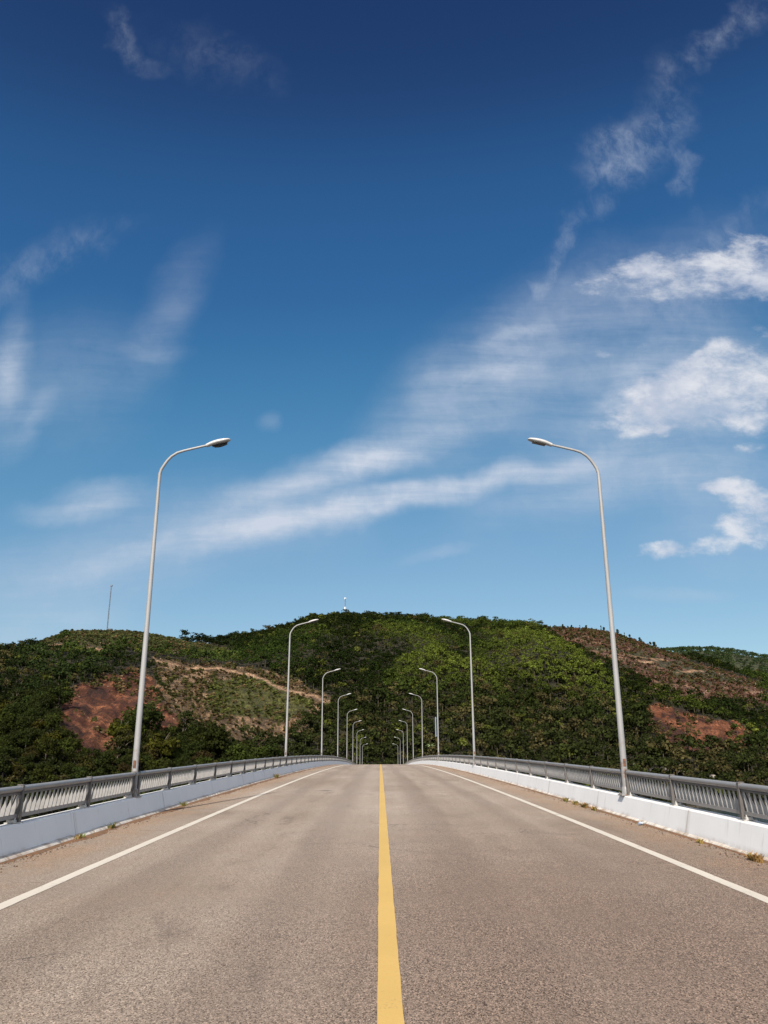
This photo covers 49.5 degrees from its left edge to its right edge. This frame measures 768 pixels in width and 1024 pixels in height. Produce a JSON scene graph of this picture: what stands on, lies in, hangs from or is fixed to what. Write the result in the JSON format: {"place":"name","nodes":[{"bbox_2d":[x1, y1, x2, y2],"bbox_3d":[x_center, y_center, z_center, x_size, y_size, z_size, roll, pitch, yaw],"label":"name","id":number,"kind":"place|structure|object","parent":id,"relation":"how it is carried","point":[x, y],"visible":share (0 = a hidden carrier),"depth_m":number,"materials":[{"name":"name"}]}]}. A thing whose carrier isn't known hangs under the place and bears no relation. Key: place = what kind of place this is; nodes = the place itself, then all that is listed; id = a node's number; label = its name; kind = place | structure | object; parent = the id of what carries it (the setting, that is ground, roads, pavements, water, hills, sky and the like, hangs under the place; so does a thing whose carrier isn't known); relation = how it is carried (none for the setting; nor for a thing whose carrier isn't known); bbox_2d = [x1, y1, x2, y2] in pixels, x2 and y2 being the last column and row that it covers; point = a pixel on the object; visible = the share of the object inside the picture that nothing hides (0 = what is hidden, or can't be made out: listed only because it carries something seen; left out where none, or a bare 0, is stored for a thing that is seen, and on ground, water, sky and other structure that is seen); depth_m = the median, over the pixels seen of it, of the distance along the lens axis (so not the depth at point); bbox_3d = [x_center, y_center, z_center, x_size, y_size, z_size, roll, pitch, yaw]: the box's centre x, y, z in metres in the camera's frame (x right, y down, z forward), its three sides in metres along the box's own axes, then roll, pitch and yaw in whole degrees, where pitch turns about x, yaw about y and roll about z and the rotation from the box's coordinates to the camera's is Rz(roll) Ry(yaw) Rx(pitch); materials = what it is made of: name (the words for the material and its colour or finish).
{"place":"outdoors","nodes":[
{"label":"outdoors","id":0,"kind":"place"},
{"bbox_2d":[0,773,759,871],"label":"weeds","id":1,"kind":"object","parent":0,"point":[285,776],"depth_m":15.03,"materials":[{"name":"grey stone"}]},
{"bbox_2d":[0,764,767,1023],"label":"road","id":2,"kind":"structure","parent":0,"point":[262,909],"depth_m":7.83,"materials":[{"name":"grey asphalt"}]},
{"bbox_2d":[0,765,329,863],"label":"dirt","id":3,"kind":"structure","parent":2,"relation":"on","point":[96,834],"depth_m":16.86,"materials":[{"name":"brown soil"}]},
{"bbox_2d":[0,764,346,862],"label":"kerb","id":4,"kind":"structure","parent":2,"relation":"on","point":[39,847],"depth_m":15.88,"materials":[{"name":"paint"}]},
{"bbox_2d":[0,764,349,909],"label":"road marking","id":5,"kind":"object","parent":2,"relation":"on","point":[12,901],"visible":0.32,"depth_m":11.66,"materials":[{"name":"white paint"}]},
{"bbox_2d":[377,764,404,1023],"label":"road marking","id":6,"kind":"structure","parent":2,"relation":"on","point":[389,1004],"depth_m":6.80,"materials":[{"name":"yellow paint"}]},
{"bbox_2d":[415,764,767,902],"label":"road marking","id":7,"kind":"object","parent":2,"relation":"on","point":[722,881],"visible":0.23,"depth_m":11.88,"materials":[{"name":"white paint"}]},
{"bbox_2d":[427,764,767,860],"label":"kerb","id":8,"kind":"structure","parent":2,"relation":"on","point":[694,837],"depth_m":16.11,"materials":[{"name":"paint"}]},
{"bbox_2d":[741,850,763,862],"bbox_3d":[5.040,4.699,11.351,0.212,0.122,0.530,0,-18,0],"label":"weed tuft","id":9,"kind":"object","parent":2,"relation":"on","point":[754,857],"visible":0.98,"depth_m":11.29,"materials":[{"name":"beige plant"}]},
{"bbox_2d":[0,623,767,824],"bbox_3d":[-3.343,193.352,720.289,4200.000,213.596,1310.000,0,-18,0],"label":"hill","id":10,"kind":"structure","parent":0,"point":[104,705],"depth_m":385.53,"materials":[{"name":"green plant"}]},
{"bbox_2d":[0,752,11,777],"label":"tree","id":11,"kind":"object","parent":10,"relation":"on","point":[5,767],"visible":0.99,"depth_m":214.84,"materials":[{"name":"green plant"}]},
{"bbox_2d":[0,745,14,756],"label":"tree","id":12,"kind":"object","parent":10,"relation":"on","point":[7,749],"visible":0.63,"depth_m":231.32,"materials":[{"name":"green plant"}]},
{"bbox_2d":[0,711,16,731],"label":"tree","id":13,"kind":"object","parent":10,"relation":"on","point":[6,716],"visible":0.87,"depth_m":257.94,"materials":[{"name":"green plant"}]},
{"bbox_2d":[0,700,16,712],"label":"tree","id":14,"kind":"object","parent":10,"relation":"on","point":[3,704],"visible":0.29,"depth_m":281.58,"materials":[{"name":"green plant"}]},
{"bbox_2d":[0,731,19,746],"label":"tree","id":15,"kind":"object","parent":10,"relation":"on","point":[10,738],"visible":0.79,"depth_m":243.14,"materials":[{"name":"green plant"}]},
{"bbox_2d":[2,701,26,719],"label":"tree","id":16,"kind":"object","parent":10,"relation":"on","point":[18,710],"visible":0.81,"depth_m":271.68,"materials":[{"name":"green plant"}]},
{"bbox_2d":[9,689,22,702],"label":"tree","id":17,"kind":"object","parent":10,"relation":"on","point":[13,698],"visible":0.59,"depth_m":297.64,"materials":[{"name":"green plant"}]},
{"bbox_2d":[9,748,22,758],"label":"tree","id":18,"kind":"object","parent":10,"relation":"on","point":[17,753],"visible":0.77,"depth_m":234.83,"materials":[{"name":"green plant"}]},
{"bbox_2d":[11,765,23,777],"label":"tree","id":19,"kind":"object","parent":10,"relation":"on","point":[17,771],"visible":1,"depth_m":216.39,"materials":[{"name":"green plant"}]},
{"bbox_2d":[9,762,26,772],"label":"tree","id":20,"kind":"object","parent":10,"relation":"on","point":[22,768],"visible":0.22,"depth_m":220.63,"materials":[{"name":"green plant"}]},
{"bbox_2d":[13,716,31,731],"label":"tree","id":21,"kind":"object","parent":10,"relation":"on","point":[22,722],"visible":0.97,"depth_m":259.17,"materials":[{"name":"green plant"}]},
{"bbox_2d":[12,727,38,749],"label":"tree","id":22,"kind":"object","parent":10,"relation":"on","point":[22,740],"visible":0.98,"depth_m":245.16,"materials":[{"name":"green plant"}]},
{"bbox_2d":[16,754,34,764],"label":"tree","id":23,"kind":"object","parent":10,"relation":"on","point":[24,759],"visible":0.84,"depth_m":228.85,"materials":[{"name":"green plant"}]},
{"bbox_2d":[22,762,34,771],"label":"tree","id":24,"kind":"object","parent":10,"relation":"on","point":[29,764],"visible":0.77,"depth_m":224.65,"materials":[{"name":"green plant"}]},
{"bbox_2d":[21,713,36,725],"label":"tree","id":25,"kind":"object","parent":10,"relation":"on","point":[32,718],"visible":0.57,"depth_m":264.94,"materials":[{"name":"green plant"}]},
{"bbox_2d":[22,745,39,757],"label":"tree","id":26,"kind":"object","parent":10,"relation":"on","point":[31,749],"visible":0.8,"depth_m":234.54,"materials":[{"name":"green plant"}]},
{"bbox_2d":[20,691,47,704],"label":"tree","id":27,"kind":"object","parent":10,"relation":"on","point":[26,699],"visible":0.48,"depth_m":283.06,"materials":[{"name":"green plant"}]},
{"bbox_2d":[27,730,41,742],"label":"tree","id":28,"kind":"object","parent":10,"relation":"on","point":[39,734],"visible":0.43,"depth_m":251.16,"materials":[{"name":"green plant"}]},
{"bbox_2d":[29,719,45,727],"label":"tree","id":29,"kind":"object","parent":10,"relation":"on","point":[39,722],"visible":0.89,"depth_m":262.89,"materials":[{"name":"green plant"}]},
{"bbox_2d":[33,699,47,715],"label":"tree","id":30,"kind":"object","parent":10,"relation":"on","point":[39,704],"visible":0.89,"depth_m":275.06,"materials":[{"name":"green plant"}]},
{"bbox_2d":[30,694,52,708],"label":"tree","id":31,"kind":"object","parent":10,"relation":"on","point":[40,697],"visible":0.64,"depth_m":279.80,"materials":[{"name":"green plant"}]},
{"bbox_2d":[28,735,59,758],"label":"tree","id":32,"kind":"object","parent":10,"relation":"on","point":[52,742],"visible":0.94,"depth_m":237.97,"materials":[{"name":"green plant"}]},
{"bbox_2d":[36,761,52,774],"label":"tree","id":33,"kind":"object","parent":10,"relation":"on","point":[42,764],"visible":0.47,"depth_m":224.91,"materials":[{"name":"green plant"}]},
{"bbox_2d":[30,765,60,783],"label":"tree","id":34,"kind":"object","parent":10,"relation":"on","point":[42,773],"visible":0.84,"depth_m":216.48,"materials":[{"name":"green plant"}]},
{"bbox_2d":[47,754,55,762],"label":"tree","id":35,"kind":"object","parent":10,"relation":"on","point":[51,758],"visible":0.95,"depth_m":235.06,"materials":[{"name":"green plant"}]},
{"bbox_2d":[46,693,56,706],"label":"tree","id":36,"kind":"object","parent":10,"relation":"on","point":[52,698],"visible":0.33,"depth_m":286.42,"materials":[{"name":"green plant"}]},
{"bbox_2d":[42,730,62,738],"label":"tree","id":37,"kind":"object","parent":10,"relation":"on","point":[55,735],"visible":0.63,"depth_m":249.68,"materials":[{"name":"green plant"}]},
{"bbox_2d":[42,710,63,721],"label":"tree","id":38,"kind":"object","parent":10,"relation":"on","point":[56,712],"visible":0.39,"depth_m":268.47,"materials":[{"name":"green plant"}]},
{"bbox_2d":[43,713,63,729],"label":"tree","id":39,"kind":"object","parent":10,"relation":"on","point":[52,722],"visible":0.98,"depth_m":262.18,"materials":[{"name":"green plant"}]},
{"bbox_2d":[47,687,74,704],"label":"tree","id":40,"kind":"object","parent":10,"relation":"on","point":[65,696],"visible":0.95,"depth_m":291.82,"materials":[{"name":"green plant"}]},
{"bbox_2d":[54,727,74,739],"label":"tree","id":41,"kind":"object","parent":10,"relation":"on","point":[66,733],"visible":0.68,"depth_m":253.06,"materials":[{"name":"green plant"}]},
{"bbox_2d":[55,739,76,757],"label":"tree","id":42,"kind":"object","parent":10,"relation":"on","point":[65,745],"visible":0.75,"depth_m":240.72,"materials":[{"name":"green plant"}]},
{"bbox_2d":[58,763,77,777],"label":"tree","id":43,"kind":"object","parent":10,"relation":"on","point":[64,768],"visible":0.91,"depth_m":229.12,"materials":[{"name":"green plant"}]},
{"bbox_2d":[62,736,83,749],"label":"tree","id":44,"kind":"object","parent":10,"relation":"on","point":[76,743],"visible":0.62,"depth_m":247.82,"materials":[{"name":"green plant"}]},
{"bbox_2d":[64,749,88,763],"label":"tree","id":45,"kind":"object","parent":10,"relation":"on","point":[73,755],"visible":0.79,"depth_m":236.85,"materials":[{"name":"green plant"}]},
{"bbox_2d":[68,766,94,785],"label":"tree","id":46,"kind":"object","parent":10,"relation":"on","point":[81,772],"visible":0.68,"depth_m":227.09,"materials":[{"name":"green plant"}]},
{"bbox_2d":[78,747,90,754],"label":"tree","id":47,"kind":"object","parent":10,"relation":"on","point":[85,750],"visible":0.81,"depth_m":248.91,"materials":[{"name":"green plant"}]},
{"bbox_2d":[74,755,96,770],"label":"tree","id":48,"kind":"object","parent":10,"relation":"on","point":[88,762],"visible":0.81,"depth_m":234.18,"materials":[{"name":"green plant"}]},
{"bbox_2d":[84,755,106,771],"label":"tree","id":49,"kind":"object","parent":10,"relation":"on","point":[100,763],"visible":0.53,"depth_m":238.02,"materials":[{"name":"green plant"}]},
{"bbox_2d":[89,768,104,786],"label":"tree","id":50,"kind":"object","parent":10,"relation":"on","point":[98,772],"visible":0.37,"depth_m":232.23,"materials":[{"name":"green plant"}]},
{"bbox_2d":[90,748,111,764],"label":"tree","id":51,"kind":"object","parent":10,"relation":"on","point":[101,754],"visible":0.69,"depth_m":245.35,"materials":[{"name":"green plant"}]},
{"bbox_2d":[102,763,116,774],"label":"tree","id":52,"kind":"object","parent":10,"relation":"on","point":[110,769],"visible":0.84,"depth_m":241.97,"materials":[{"name":"green plant"}]},
{"bbox_2d":[107,585,112,627],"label":"antenna mast","id":53,"kind":"object","parent":10,"relation":"on","point":[109,604],"visible":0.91,"depth_m":594.54,"materials":[{"name":"metal"}]},
{"bbox_2d":[104,749,117,762],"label":"tree","id":54,"kind":"object","parent":10,"relation":"on","point":[112,758],"visible":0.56,"depth_m":248.38,"materials":[{"name":"green plant"}]},
{"bbox_2d":[113,743,123,757],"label":"tree","id":55,"kind":"object","parent":10,"relation":"on","point":[118,749],"visible":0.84,"depth_m":258.80,"materials":[{"name":"green plant"}]},
{"bbox_2d":[107,717,131,736],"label":"tree","id":56,"kind":"object","parent":10,"relation":"on","point":[114,727],"visible":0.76,"depth_m":271.36,"materials":[{"name":"green plant"}]},
{"bbox_2d":[112,728,134,745],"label":"tree","id":57,"kind":"object","parent":10,"relation":"on","point":[127,736],"visible":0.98,"depth_m":266.88,"materials":[{"name":"green plant"}]},
{"bbox_2d":[114,755,132,770],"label":"tree","id":58,"kind":"object","parent":10,"relation":"on","point":[129,759],"visible":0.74,"depth_m":250.09,"materials":[{"name":"green plant"}]},
{"bbox_2d":[117,762,131,771],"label":"tree","id":59,"kind":"object","parent":10,"relation":"on","point":[123,767],"visible":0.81,"depth_m":245.95,"materials":[{"name":"green plant"}]},
{"bbox_2d":[120,708,150,731],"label":"tree","id":60,"kind":"object","parent":10,"relation":"on","point":[131,718],"visible":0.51,"depth_m":279.45,"materials":[{"name":"green plant"}]},
{"bbox_2d":[131,730,146,742],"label":"tree","id":61,"kind":"object","parent":10,"relation":"on","point":[142,736],"visible":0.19,"depth_m":274.98,"materials":[{"name":"green plant"}]},
{"bbox_2d":[132,752,151,769],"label":"tree","id":62,"kind":"object","parent":10,"relation":"on","point":[145,758],"visible":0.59,"depth_m":257.50,"materials":[{"name":"green plant"}]},
{"bbox_2d":[131,703,165,735],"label":"tree","id":63,"kind":"object","parent":10,"relation":"on","point":[155,715],"visible":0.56,"depth_m":288.24,"materials":[{"name":"green plant"}]},
{"bbox_2d":[142,743,159,757],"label":"tree","id":64,"kind":"object","parent":10,"relation":"on","point":[155,753],"visible":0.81,"depth_m":268.47,"materials":[{"name":"green plant"}]},
{"bbox_2d":[144,730,165,744],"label":"tree","id":65,"kind":"object","parent":10,"relation":"on","point":[163,732],"visible":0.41,"depth_m":276.29,"materials":[{"name":"green plant"}]},
{"bbox_2d":[143,757,171,777],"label":"tree","id":66,"kind":"object","parent":10,"relation":"on","point":[161,763],"visible":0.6,"depth_m":253.15,"materials":[{"name":"green plant"}]},
{"bbox_2d":[144,731,180,758],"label":"tree","id":67,"kind":"object","parent":10,"relation":"on","point":[164,745],"visible":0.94,"depth_m":272.22,"materials":[{"name":"green plant"}]},
{"bbox_2d":[162,725,179,736],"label":"tree","id":68,"kind":"object","parent":10,"relation":"on","point":[171,731],"visible":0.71,"depth_m":293.37,"materials":[{"name":"green plant"}]},
{"bbox_2d":[170,749,186,759],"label":"tree","id":69,"kind":"object","parent":10,"relation":"on","point":[179,753],"visible":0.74,"depth_m":276.96,"materials":[{"name":"green plant"}]},
{"bbox_2d":[175,722,188,736],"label":"tree","id":70,"kind":"object","parent":10,"relation":"on","point":[182,728],"visible":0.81,"depth_m":297.16,"materials":[{"name":"green plant"}]},
{"bbox_2d":[174,755,191,766],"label":"tree","id":71,"kind":"object","parent":10,"relation":"on","point":[180,762],"visible":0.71,"depth_m":271.47,"materials":[{"name":"green plant"}]},
{"bbox_2d":[181,740,207,756],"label":"tree","id":72,"kind":"object","parent":10,"relation":"on","point":[191,747],"visible":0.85,"depth_m":286.26,"materials":[{"name":"green plant"}]},
{"bbox_2d":[181,734,209,748],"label":"tree","id":73,"kind":"object","parent":10,"relation":"on","point":[192,738],"visible":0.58,"depth_m":291.81,"materials":[{"name":"green plant"}]},
{"bbox_2d":[194,755,213,769],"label":"tree","id":74,"kind":"object","parent":10,"relation":"on","point":[206,760],"visible":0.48,"depth_m":275.60,"materials":[{"name":"green plant"}]},
{"bbox_2d":[194,749,213,760],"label":"tree","id":75,"kind":"object","parent":10,"relation":"on","point":[204,753],"visible":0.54,"depth_m":279.84,"materials":[{"name":"green plant"}]},
{"bbox_2d":[202,740,219,755],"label":"tree","id":76,"kind":"object","parent":10,"relation":"on","point":[211,745],"visible":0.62,"depth_m":289.97,"materials":[{"name":"green plant"}]},
{"bbox_2d":[197,721,231,757],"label":"tree","id":77,"kind":"object","parent":10,"relation":"on","point":[214,732],"visible":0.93,"depth_m":293.19,"materials":[{"name":"green plant"}]},
{"bbox_2d":[219,743,235,756],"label":"tree","id":78,"kind":"object","parent":10,"relation":"on","point":[222,751],"visible":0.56,"depth_m":294.85,"materials":[{"name":"green plant"}]},
{"bbox_2d":[219,756,240,766],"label":"tree","id":79,"kind":"object","parent":10,"relation":"on","point":[225,759],"visible":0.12,"depth_m":277.44,"materials":[{"name":"green plant"}]},
{"bbox_2d":[226,742,252,760],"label":"tree","id":80,"kind":"object","parent":10,"relation":"on","point":[238,751],"visible":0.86,"depth_m":287.78,"materials":[{"name":"green plant"}]},
{"bbox_2d":[244,741,258,752],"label":"tree","id":81,"kind":"object","parent":10,"relation":"on","point":[250,745],"visible":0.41,"depth_m":298.83,"materials":[{"name":"green plant"}]},
{"bbox_2d":[250,745,275,758],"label":"tree","id":82,"kind":"object","parent":10,"relation":"on","point":[262,752],"visible":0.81,"depth_m":295.19,"materials":[{"name":"green plant"}]},
{"bbox_2d":[263,743,284,757],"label":"tree","id":83,"kind":"object","parent":10,"relation":"on","point":[277,751],"visible":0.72,"depth_m":298.10,"materials":[{"name":"green plant"}]},
{"bbox_2d":[0,609,767,820],"bbox_3d":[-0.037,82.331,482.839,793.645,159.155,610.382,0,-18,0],"label":"forest","id":84,"kind":"object","parent":10,"relation":"on","point":[22,653],"visible":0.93,"depth_m":400.65,"materials":[{"name":"green plant"}]},
{"bbox_2d":[39,625,767,749],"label":"scrub","id":85,"kind":"object","parent":10,"relation":"on","point":[155,640],"visible":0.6,"depth_m":424.94,"materials":[{"name":"green plant"}]},
{"bbox_2d":[0,0,767,657],"label":"sky","id":86,"kind":"structure","parent":0,"point":[378,251],"materials":[{"name":"blue"}]},
{"bbox_2d":[435,765,767,863],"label":"dirt","id":87,"kind":"structure","parent":0,"point":[661,829],"depth_m":16.80,"materials":[{"name":"brown soil"}]},
{"bbox_2d":[673,651,767,672],"bbox_3d":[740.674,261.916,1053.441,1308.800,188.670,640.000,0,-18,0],"label":"distant hill","id":88,"kind":"structure","parent":0,"point":[738,664],"depth_m":1026.79,"materials":[{"name":"green plant"}]},
{"bbox_2d":[657,645,767,671],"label":"distant forest","id":89,"kind":"object","parent":88,"relation":"on","point":[718,652],"visible":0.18,"depth_m":1046.21,"materials":[{"name":"green plant"}]},
{"bbox_2d":[692,806,767,822],"bbox_3d":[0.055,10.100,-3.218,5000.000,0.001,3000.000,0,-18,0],"label":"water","id":90,"kind":"structure","parent":0,"point":[731,814],"depth_m":254.70,"materials":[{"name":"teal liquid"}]},
{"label":"bridge pier","id":91,"kind":"structure","parent":0,"visible":0},
{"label":"bridge deck","id":92,"kind":"structure","parent":91,"relation":"on","visible":0},
{"bbox_2d":[0,761,350,856],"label":"parapet wall","id":93,"kind":"structure","parent":92,"relation":"on","point":[33,832],"depth_m":16.34,"materials":[{"name":"paint"}]},
{"bbox_2d":[124,438,230,796],"bbox_3d":[-4.794,2.230,19.744,1.870,8.575,0.340,0,-18,0],"label":"street lamp","id":94,"kind":"object","parent":93,"relation":"on","point":[218,443],"visible":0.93,"depth_m":19.58,"materials":[{"name":"metal"}]},
{"bbox_2d":[0,755,355,823],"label":"railing","id":95,"kind":"object","parent":93,"relation":"on","point":[17,809],"visible":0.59,"depth_m":17.17,"materials":[{"name":"metal"}]},
{"bbox_2d":[284,619,318,765],"bbox_3d":[-4.917,10.610,49.452,1.870,8.575,0.340,0,-18,1],"label":"street lamp","id":96,"kind":"object","parent":93,"relation":"on","point":[286,731],"visible":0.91,"depth_m":49.41,"materials":[{"name":"metal"}]},
{"bbox_2d":[321,669,339,760],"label":"street lamp","id":97,"kind":"object","parent":93,"relation":"on","point":[322,711],"visible":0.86,"depth_m":79.00,"materials":[{"name":"metal"}]},
{"bbox_2d":[409,761,767,856],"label":"parapet wall","id":98,"kind":"structure","parent":92,"relation":"on","point":[736,833],"depth_m":16.11,"materials":[{"name":"paint"}]},
{"bbox_2d":[419,668,438,760],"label":"street lamp","id":99,"kind":"object","parent":98,"relation":"on","point":[437,713],"visible":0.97,"depth_m":79.00,"materials":[{"name":"metal"}]},
{"bbox_2d":[441,619,475,765],"bbox_3d":[4.447,10.590,49.506,1.870,8.575,0.340,0,-18,-1],"label":"street lamp","id":100,"kind":"object","parent":98,"relation":"on","point":[473,730],"visible":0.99,"depth_m":49.40,"materials":[{"name":"metal"}]},
{"bbox_2d":[528,438,627,795],"bbox_3d":[4.586,2.212,19.793,1.870,8.575,0.340,0,-18,0],"label":"street lamp","id":101,"kind":"object","parent":98,"relation":"on","point":[620,726],"visible":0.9,"depth_m":19.57,"materials":[{"name":"metal"}]},
{"bbox_2d":[405,755,767,820],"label":"railing","id":102,"kind":"object","parent":98,"relation":"on","point":[745,807],"visible":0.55,"depth_m":16.90,"materials":[{"name":"metal"}]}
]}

